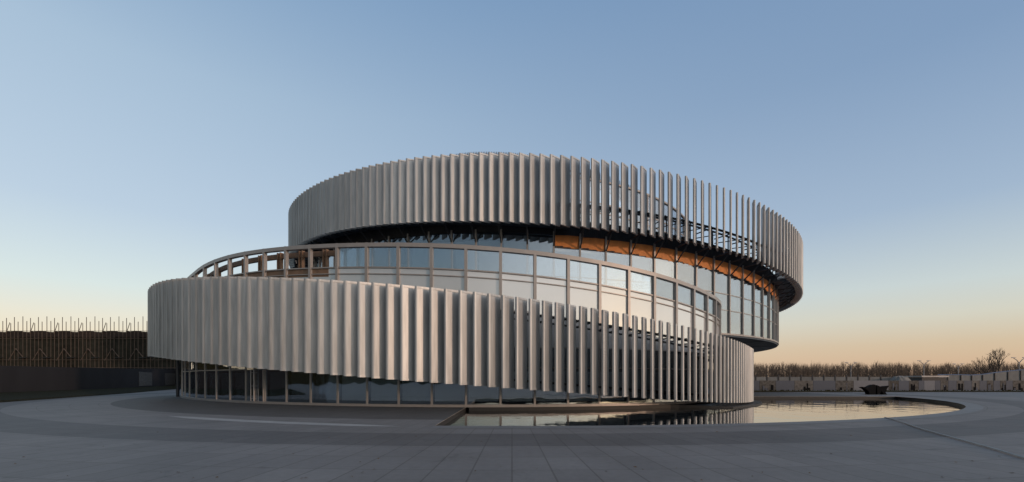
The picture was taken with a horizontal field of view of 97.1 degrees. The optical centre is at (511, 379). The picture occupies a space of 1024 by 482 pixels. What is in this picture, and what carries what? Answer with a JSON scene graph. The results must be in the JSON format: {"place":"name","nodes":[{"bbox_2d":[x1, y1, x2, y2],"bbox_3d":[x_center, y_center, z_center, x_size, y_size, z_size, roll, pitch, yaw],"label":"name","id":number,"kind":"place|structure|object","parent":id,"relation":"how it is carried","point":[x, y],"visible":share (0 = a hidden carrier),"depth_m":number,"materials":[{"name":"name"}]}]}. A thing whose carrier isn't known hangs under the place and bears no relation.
{"place":"outdoors","nodes":[
{"label":"outdoors","id":0,"kind":"place"},
{"bbox_2d":[0,389,1023,481],"bbox_3d":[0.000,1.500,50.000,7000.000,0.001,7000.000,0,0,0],"label":"plaza","id":1,"kind":"structure","parent":0,"point":[139,437],"depth_m":10.14,"materials":[{"name":"grey concrete"}]},
{"bbox_2d":[0,321,7,365],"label":"scaffold","id":2,"kind":"object","parent":1,"relation":"on","point":[2,348],"visible":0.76,"depth_m":80.24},
{"bbox_2d":[5,317,29,365],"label":"scaffold","id":3,"kind":"object","parent":1,"relation":"on","point":[18,348],"visible":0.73,"depth_m":80.24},
{"bbox_2d":[29,317,53,366],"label":"scaffold","id":4,"kind":"object","parent":1,"relation":"on","point":[41,348],"visible":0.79,"depth_m":80.24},
{"bbox_2d":[53,317,77,366],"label":"scaffold","id":5,"kind":"object","parent":1,"relation":"on","point":[66,348],"visible":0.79,"depth_m":80.24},
{"bbox_2d":[0,385,175,402],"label":"grass verge","id":6,"kind":"object","parent":1,"relation":"on","point":[22,396],"depth_m":40.11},
{"bbox_2d":[0,366,175,391],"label":"boundary wall","id":7,"kind":"structure","parent":6,"relation":"on","point":[21,378],"depth_m":44.03,"materials":[{"name":"grey concrete"}]},
{"bbox_2d":[139,372,151,385],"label":"wall poster","id":8,"kind":"object","parent":7,"relation":"attached to","point":[145,378],"depth_m":62.88,"materials":[{"name":"grey paper"}]},
{"bbox_2d":[165,373,174,384],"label":"wall poster","id":9,"kind":"object","parent":7,"relation":"attached to","point":[169,378],"depth_m":75.00,"materials":[{"name":"grey paper"}]},
{"bbox_2d":[78,317,101,367],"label":"scaffold","id":10,"kind":"object","parent":1,"relation":"on","point":[90,349],"visible":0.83,"depth_m":80.24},
{"bbox_2d":[102,317,125,367],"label":"scaffold","id":11,"kind":"object","parent":1,"relation":"on","point":[114,349],"visible":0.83,"depth_m":80.24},
{"bbox_2d":[126,317,149,368],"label":"scaffold","id":12,"kind":"object","parent":1,"relation":"on","point":[137,357],"visible":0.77,"depth_m":80.24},
{"bbox_2d":[150,357,173,369],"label":"scaffold","id":13,"kind":"object","parent":1,"relation":"on","point":[159,363],"visible":0.12,"depth_m":80.24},
{"bbox_2d":[174,359,180,384],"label":"scaffold","id":14,"kind":"object","parent":1,"relation":"on","point":[175,369],"visible":0.02,"depth_m":80.24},
{"bbox_2d":[172,416,382,425],"bbox_3d":[-9.026,1.496,16.253,11.408,0.001,0.773,0,0,21],"label":"paving strip","id":15,"kind":"object","parent":1,"relation":"on","point":[259,421],"visible":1,"depth_m":15.77,"materials":[{"name":"stone"}]},
{"bbox_2d":[148,151,802,410],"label":"museum building","id":16,"kind":"structure","parent":1,"relation":"on","point":[491,281],"depth_m":27.95,"materials":[{"name":"grey metal"}]},
{"bbox_2d":[183,361,183,395],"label":"ground window","id":17,"kind":"structure","parent":16,"relation":"in","point":[183,361],"depth_m":37.22,"materials":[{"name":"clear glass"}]},
{"bbox_2d":[185,361,188,396],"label":"glass pane","id":18,"kind":"structure","parent":16,"relation":"in","point":[186,362],"depth_m":35.76,"materials":[{"name":"black glass"}]},
{"bbox_2d":[190,362,194,397],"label":"glass pane","id":19,"kind":"structure","parent":16,"relation":"in","point":[192,364],"depth_m":34.40,"materials":[{"name":"black glass"}]},
{"bbox_2d":[197,362,203,397],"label":"glass pane","id":20,"kind":"structure","parent":16,"relation":"in","point":[200,366],"depth_m":33.07,"materials":[{"name":"black glass"}]},
{"bbox_2d":[206,363,214,398],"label":"glass pane","id":21,"kind":"structure","parent":16,"relation":"in","point":[210,375],"depth_m":31.91,"materials":[{"name":"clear glass"}]},
{"bbox_2d":[217,364,228,399],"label":"glass pane","id":22,"kind":"structure","parent":16,"relation":"in","point":[222,376],"depth_m":30.80,"materials":[{"name":"black glass"}]},
{"bbox_2d":[231,366,244,399],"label":"glass pane","id":23,"kind":"structure","parent":16,"relation":"in","point":[237,377],"depth_m":29.65,"materials":[{"name":"black glass"}]},
{"bbox_2d":[245,367,263,402],"bbox_3d":[-16.325,0.210,28.567,2.000,2.540,0.238,0,0,29],"label":"door","id":24,"kind":"structure","parent":16,"relation":"in","point":[254,379],"depth_m":28.56,"materials":[{"name":"clear glass"}]},
{"bbox_2d":[266,370,284,401],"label":"glass pane","id":25,"kind":"structure","parent":16,"relation":"in","point":[275,379],"depth_m":27.82,"materials":[{"name":"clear glass"}]},
{"bbox_2d":[287,371,309,402],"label":"glass pane","id":26,"kind":"structure","parent":16,"relation":"in","point":[298,389],"depth_m":27.02,"materials":[{"name":"clear glass"}]},
{"bbox_2d":[312,373,335,402],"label":"glass pane","id":27,"kind":"structure","parent":16,"relation":"in","point":[323,385],"depth_m":26.34,"materials":[{"name":"clear glass"}]},
{"bbox_2d":[329,257,332,266],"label":"window","id":28,"kind":"structure","parent":16,"relation":"in","point":[330,258],"depth_m":42.99,"materials":[{"name":"blue glass"}]},
{"bbox_2d":[340,249,343,266],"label":"window","id":29,"kind":"structure","parent":16,"relation":"in","point":[341,251],"depth_m":41.34,"materials":[{"name":"blue glass"}]},
{"bbox_2d":[346,248,355,266],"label":"window","id":30,"kind":"structure","parent":16,"relation":"in","point":[350,252],"depth_m":40.42,"materials":[{"name":"blue glass"}]},
{"bbox_2d":[342,375,365,403],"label":"glass pane","id":31,"kind":"structure","parent":16,"relation":"in","point":[353,387],"depth_m":25.93,"materials":[{"name":"clear glass"}]},
{"bbox_2d":[359,248,370,266],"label":"window","id":32,"kind":"structure","parent":16,"relation":"in","point":[361,250],"depth_m":39.39,"materials":[{"name":"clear glass"}]},
{"bbox_2d":[373,240,387,266],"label":"window","id":33,"kind":"structure","parent":16,"relation":"in","point":[380,255],"depth_m":38.14,"materials":[{"name":"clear glass"}]},
{"bbox_2d":[371,378,396,400],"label":"glass pane","id":34,"kind":"structure","parent":16,"relation":"in","point":[382,389],"depth_m":25.48,"materials":[{"name":"clear glass"}]},
{"bbox_2d":[390,238,406,266],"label":"window","id":35,"kind":"structure","parent":16,"relation":"in","point":[401,240],"depth_m":37.13,"materials":[{"name":"blue glass"}]},
{"bbox_2d":[402,381,430,400],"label":"glass pane","id":36,"kind":"structure","parent":16,"relation":"in","point":[411,390],"depth_m":25.13,"materials":[{"name":"clear glass"}]},
{"bbox_2d":[412,236,427,266],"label":"window","id":37,"kind":"structure","parent":16,"relation":"in","point":[419,255],"depth_m":36.66,"materials":[{"name":"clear glass"}]},
{"bbox_2d":[434,234,450,267],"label":"window","id":38,"kind":"structure","parent":16,"relation":"in","point":[442,257],"depth_m":35.95,"materials":[{"name":"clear glass"}]},
{"bbox_2d":[435,383,464,400],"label":"glass pane","id":39,"kind":"structure","parent":16,"relation":"in","point":[443,392],"depth_m":24.93,"materials":[{"name":"clear glass"}]},
{"bbox_2d":[455,233,474,269],"bbox_3d":[-3.681,-7.628,35.228,1.848,7.476,0.368,0,0,15],"label":"window","id":40,"kind":"structure","parent":16,"relation":"in","point":[459,254],"depth_m":35.43,"materials":[{"name":"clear glass"}]},
{"bbox_2d":[468,385,497,400],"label":"glass pane","id":41,"kind":"structure","parent":16,"relation":"in","point":[475,393],"depth_m":24.89,"materials":[{"name":"clear glass"}]},
{"bbox_2d":[479,241,499,271],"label":"window","id":42,"kind":"structure","parent":16,"relation":"in","point":[488,261],"depth_m":34.96,"materials":[{"name":"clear glass"}]},
{"bbox_2d":[504,233,525,273],"bbox_3d":[0.197,-7.532,34.496,1.848,7.283,0.368,0,0,7],"label":"window","id":43,"kind":"structure","parent":16,"relation":"in","point":[513,263],"depth_m":34.65,"materials":[{"name":"clear glass"}]},
{"bbox_2d":[502,371,531,400],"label":"glass pane","id":44,"kind":"structure","parent":16,"relation":"in","point":[508,394],"depth_m":24.99,"materials":[{"name":"clear glass"}]},
{"bbox_2d":[529,234,551,275],"bbox_3d":[2.164,-7.468,34.332,1.848,7.156,0.368,0,0,3],"label":"window","id":45,"kind":"structure","parent":16,"relation":"in","point":[544,264],"depth_m":34.49,"materials":[{"name":"clear glass"}]},
{"bbox_2d":[536,372,564,400],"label":"glass pane","id":46,"kind":"structure","parent":16,"relation":"in","point":[541,395],"depth_m":25.25,"materials":[{"name":"clear glass"}]},
{"bbox_2d":[555,235,578,279],"bbox_3d":[4.142,-7.385,34.294,1.848,6.989,0.424,0,0,0],"label":"window","id":47,"kind":"structure","parent":16,"relation":"in","point":[564,244],"depth_m":34.46,"materials":[{"name":"clear glass"}]},
{"bbox_2d":[569,372,595,403],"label":"glass pane","id":48,"kind":"structure","parent":16,"relation":"in","point":[576,396],"depth_m":25.64,"materials":[{"name":"clear glass"}]},
{"bbox_2d":[581,238,603,282],"bbox_3d":[6.109,-7.310,34.403,1.848,6.840,0.407,0,0,-6],"label":"window","id":49,"kind":"structure","parent":16,"relation":"in","point":[592,248],"depth_m":34.53,"materials":[{"name":"clear glass"}]},
{"bbox_2d":[600,349,623,400],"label":"glass pane","id":50,"kind":"structure","parent":16,"relation":"in","point":[602,397],"depth_m":26.19,"materials":[{"name":"clear glass"}]},
{"bbox_2d":[607,240,628,283],"bbox_3d":[8.069,-7.236,34.648,1.848,6.692,0.407,0,0,-10],"label":"window","id":51,"kind":"structure","parent":16,"relation":"in","point":[617,251],"depth_m":34.75,"materials":[{"name":"clear glass"}]},
{"bbox_2d":[619,187,630,226],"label":"window","id":52,"kind":"structure","parent":16,"relation":"in","point":[629,191],"depth_m":44.16,"materials":[{"name":"clear glass"}]},
{"bbox_2d":[638,193,639,228],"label":"window","id":53,"kind":"structure","parent":16,"relation":"in","point":[638,193],"depth_m":44.84,"materials":[{"name":"clear glass"}]},
{"bbox_2d":[631,271,651,293],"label":"window","id":54,"kind":"structure","parent":16,"relation":"in","point":[639,282],"depth_m":26.71,"materials":[{"name":"clear glass"}]},
{"bbox_2d":[632,243,652,270],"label":"window","id":55,"kind":"structure","parent":16,"relation":"in","point":[642,253],"depth_m":35.05,"materials":[{"name":"clear glass"}]},
{"bbox_2d":[640,350,652,402],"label":"glass pane","id":56,"kind":"structure","parent":16,"relation":"in","point":[647,399],"depth_m":26.92,"materials":[{"name":"clear glass"}]},
{"bbox_2d":[656,200,658,231],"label":"window","id":57,"kind":"structure","parent":16,"relation":"in","point":[657,202],"depth_m":46.33,"materials":[{"name":"clear glass"}]},
{"bbox_2d":[655,351,674,401],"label":"glass pane","id":58,"kind":"structure","parent":16,"relation":"in","point":[656,352],"depth_m":27.51,"materials":[{"name":"clear glass"}]},
{"bbox_2d":[656,278,673,299],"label":"window","id":59,"kind":"structure","parent":16,"relation":"in","point":[664,288],"depth_m":27.51,"materials":[{"name":"clear glass"}]},
{"bbox_2d":[656,247,674,276],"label":"window","id":60,"kind":"structure","parent":16,"relation":"in","point":[664,258],"depth_m":35.60,"materials":[{"name":"clear glass"}]},
{"bbox_2d":[664,204,667,232],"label":"window","id":61,"kind":"structure","parent":16,"relation":"in","point":[665,206],"depth_m":47.28,"materials":[{"name":"clear glass"}]},
{"bbox_2d":[673,209,675,234],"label":"window","id":62,"kind":"structure","parent":16,"relation":"in","point":[674,212],"depth_m":48.51,"materials":[{"name":"clear glass"}]},
{"bbox_2d":[681,216,683,236],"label":"window","id":63,"kind":"structure","parent":16,"relation":"in","point":[682,228],"depth_m":50.47,"materials":[{"name":"clear glass"}]},
{"bbox_2d":[677,352,691,400],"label":"glass pane","id":64,"kind":"structure","parent":16,"relation":"in","point":[679,353],"depth_m":28.49,"materials":[{"name":"clear glass"}]},
{"bbox_2d":[678,284,691,305],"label":"window","id":65,"kind":"structure","parent":16,"relation":"in","point":[684,293],"depth_m":28.52,"materials":[{"name":"clear glass"}]},
{"bbox_2d":[677,251,694,285],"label":"window","id":66,"kind":"structure","parent":16,"relation":"in","point":[686,264],"depth_m":36.05,"materials":[{"name":"clear glass"}]},
{"bbox_2d":[696,291,704,310],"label":"window","id":67,"kind":"structure","parent":16,"relation":"in","point":[700,298],"depth_m":29.67,"materials":[{"name":"clear glass"}]},
{"bbox_2d":[697,353,704,399],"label":"glass pane","id":68,"kind":"structure","parent":16,"relation":"in","point":[697,353],"depth_m":29.50,"materials":[{"name":"clear glass"}]},
{"bbox_2d":[697,255,712,293],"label":"window","id":69,"kind":"structure","parent":16,"relation":"in","point":[704,269],"depth_m":36.85,"materials":[{"name":"clear glass"}]},
{"bbox_2d":[708,354,708,399],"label":"ground window","id":70,"kind":"structure","parent":16,"relation":"in","point":[708,354],"depth_m":30.56,"materials":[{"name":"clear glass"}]},
{"bbox_2d":[709,298,713,314],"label":"window","id":71,"kind":"structure","parent":16,"relation":"in","point":[711,302],"depth_m":31.02,"materials":[{"name":"clear glass"}]},
{"bbox_2d":[715,260,727,332],"bbox_3d":[17.452,-6.885,37.688,1.848,5.991,0.060,0,0,-29],"label":"window","id":72,"kind":"structure","parent":16,"relation":"in","point":[721,276],"depth_m":37.80,"materials":[{"name":"clear glass"}]},
{"bbox_2d":[731,265,741,334],"bbox_3d":[19.059,-6.821,38.857,1.848,5.863,0.407,0,0,-33],"label":"window","id":73,"kind":"structure","parent":16,"relation":"in","point":[736,278],"depth_m":38.82,"materials":[{"name":"clear glass"}]},
{"bbox_2d":[744,269,752,335],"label":"window","id":74,"kind":"structure","parent":16,"relation":"in","point":[748,282],"depth_m":39.96,"materials":[{"name":"clear glass"}]},
{"bbox_2d":[755,274,761,336],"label":"window","id":75,"kind":"structure","parent":16,"relation":"in","point":[758,287],"depth_m":41.25,"materials":[{"name":"clear glass"}]},
{"bbox_2d":[764,279,768,337],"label":"window","id":76,"kind":"structure","parent":16,"relation":"in","point":[766,292],"depth_m":42.65,"materials":[{"name":"clear glass"}]},
{"bbox_2d":[770,284,772,338],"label":"window","id":77,"kind":"structure","parent":16,"relation":"in","point":[771,286],"depth_m":43.99,"materials":[{"name":"clear glass"}]},
{"bbox_2d":[775,290,775,339],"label":"window","id":78,"kind":"structure","parent":16,"relation":"in","point":[775,290],"depth_m":45.73,"materials":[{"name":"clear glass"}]},
{"bbox_2d":[436,397,965,425],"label":"pool side","id":79,"kind":"structure","parent":1,"relation":"in","point":[446,421],"depth_m":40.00,"materials":[{"name":"stone"}]},
{"bbox_2d":[431,397,983,427],"bbox_3d":[18.174,1.494,23.851,45.279,0.001,8.510,0,0,-35],"label":"pool coping","id":80,"kind":"object","parent":1,"relation":"on","point":[970,407],"visible":0.98,"depth_m":15.39,"materials":[{"name":"stone"}]},
{"bbox_2d":[754,375,890,380],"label":"fence","id":81,"kind":"object","parent":1,"relation":"on","point":[823,378],"visible":0.34,"depth_m":65.97,"materials":[{"name":"grey concrete"}]},
{"bbox_2d":[859,384,888,393],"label":"sculpture","id":82,"kind":"object","parent":1,"relation":"on","point":[872,389],"visible":0.92,"depth_m":45.70,"materials":[{"name":"black stone"}]},
{"bbox_2d":[754,381,1023,389],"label":"hoarding","id":83,"kind":"object","parent":1,"relation":"on","point":[892,385],"visible":0.98,"depth_m":55.97,"materials":[{"name":"beige concrete"}]},
{"bbox_2d":[754,360,1023,378],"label":"bare wood","id":84,"kind":"object","parent":1,"relation":"on","point":[809,371],"visible":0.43,"depth_m":157.11,"materials":[{"name":"brown plant"}]},
{"bbox_2d":[754,389,1023,391],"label":"ground cover","id":85,"kind":"object","parent":1,"relation":"on","point":[829,390],"visible":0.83,"depth_m":55.40,"materials":[{"name":"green plant"}]},
{"bbox_2d":[887,376,920,390],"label":"gravel heap","id":86,"kind":"object","parent":1,"relation":"on","point":[900,378],"visible":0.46,"depth_m":61.38,"materials":[{"name":"grey gravel"}]},
{"bbox_2d":[884,417,1023,458],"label":"paving strip","id":87,"kind":"object","parent":1,"relation":"on","point":[1013,454],"visible":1,"depth_m":10.83,"materials":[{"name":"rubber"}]},
{"bbox_2d":[937,369,1023,380],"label":"fence","id":88,"kind":"object","parent":1,"relation":"on","point":[1013,375],"visible":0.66,"depth_m":68.00,"materials":[{"name":"grey concrete"}]},
{"bbox_2d":[967,352,998,373],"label":"bare tree","id":89,"kind":"object","parent":1,"relation":"on","point":[989,367],"visible":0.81,"depth_m":84.15,"materials":[{"name":"brown plant"}]},
{"bbox_2d":[984,349,1009,371],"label":"bare tree","id":90,"kind":"object","parent":1,"relation":"on","point":[997,358],"visible":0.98,"depth_m":79.94,"materials":[{"name":"brown plant"}]},
{"bbox_2d":[0,0,1023,397],"label":"sky","id":91,"kind":"structure","parent":0,"point":[144,143],"materials":[{"name":"blue"}]},
{"bbox_2d":[444,399,963,425],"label":"water","id":92,"kind":"structure","parent":0,"point":[781,410],"depth_m":21.77,"materials":[{"name":"black liquid"}]},
{"bbox_2d":[907,376,948,380],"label":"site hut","id":93,"kind":"object","parent":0,"point":[930,378],"visible":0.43,"depth_m":62.90,"materials":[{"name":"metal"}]}
]}

